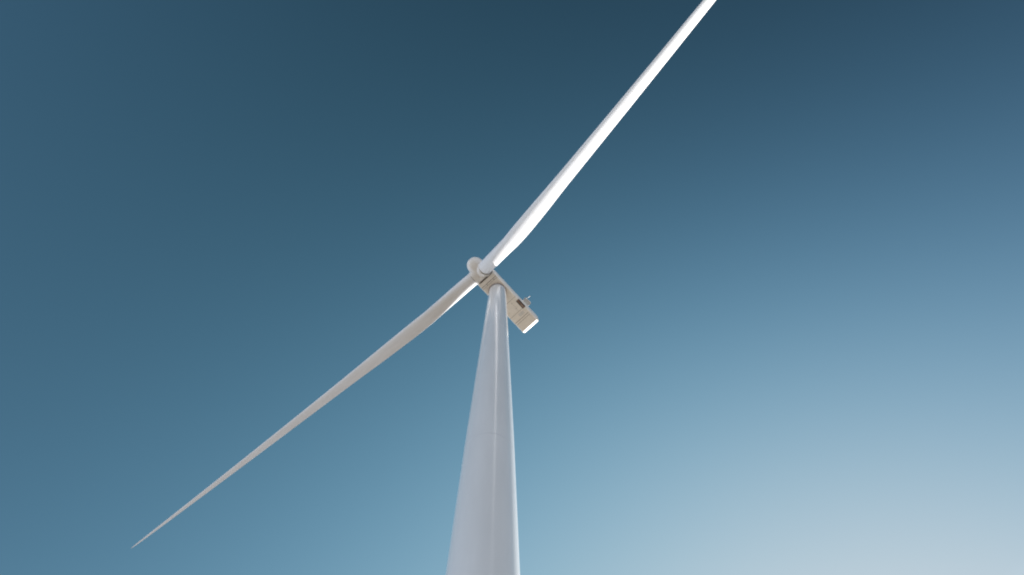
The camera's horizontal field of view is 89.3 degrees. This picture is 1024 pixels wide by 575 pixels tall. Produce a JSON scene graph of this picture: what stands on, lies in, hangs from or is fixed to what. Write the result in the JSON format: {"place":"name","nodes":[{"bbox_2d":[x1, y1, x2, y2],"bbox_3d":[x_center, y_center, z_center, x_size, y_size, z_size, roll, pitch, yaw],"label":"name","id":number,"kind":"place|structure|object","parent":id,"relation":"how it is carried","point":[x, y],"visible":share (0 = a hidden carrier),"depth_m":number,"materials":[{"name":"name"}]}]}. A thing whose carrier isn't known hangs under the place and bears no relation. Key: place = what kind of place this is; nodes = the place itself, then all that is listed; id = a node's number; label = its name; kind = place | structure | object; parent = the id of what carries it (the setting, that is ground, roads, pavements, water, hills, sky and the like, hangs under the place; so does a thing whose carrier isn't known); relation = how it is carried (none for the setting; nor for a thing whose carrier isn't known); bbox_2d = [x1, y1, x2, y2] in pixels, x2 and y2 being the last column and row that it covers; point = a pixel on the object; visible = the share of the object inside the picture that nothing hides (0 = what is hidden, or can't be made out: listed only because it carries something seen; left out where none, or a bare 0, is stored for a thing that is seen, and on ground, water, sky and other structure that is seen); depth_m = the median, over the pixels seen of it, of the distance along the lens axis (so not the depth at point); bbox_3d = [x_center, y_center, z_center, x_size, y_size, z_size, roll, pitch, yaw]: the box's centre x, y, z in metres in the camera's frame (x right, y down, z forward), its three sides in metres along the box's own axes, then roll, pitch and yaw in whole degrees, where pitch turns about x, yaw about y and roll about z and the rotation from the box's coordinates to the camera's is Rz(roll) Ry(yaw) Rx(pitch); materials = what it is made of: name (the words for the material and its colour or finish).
{"place":"outdoors","nodes":[
{"label":"outdoors","id":0,"kind":"place"},
{"bbox_2d":[0,0,1023,574],"label":"sky","id":1,"kind":"structure","parent":0,"point":[778,306],"materials":[{"name":"blue"}]},
{"bbox_3d":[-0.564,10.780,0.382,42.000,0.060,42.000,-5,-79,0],"label":"gravel pad","id":2,"kind":"structure","parent":0,"visible":0},
{"bbox_2d":[132,0,715,574],"bbox_3d":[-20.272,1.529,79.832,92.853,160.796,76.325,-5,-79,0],"label":"wind turbine","id":3,"kind":"object","parent":2,"relation":"on","point":[484,536],"visible":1,"depth_m":46.39,"materials":[{"name":"painted steel"},{"name":"fiberglass"}]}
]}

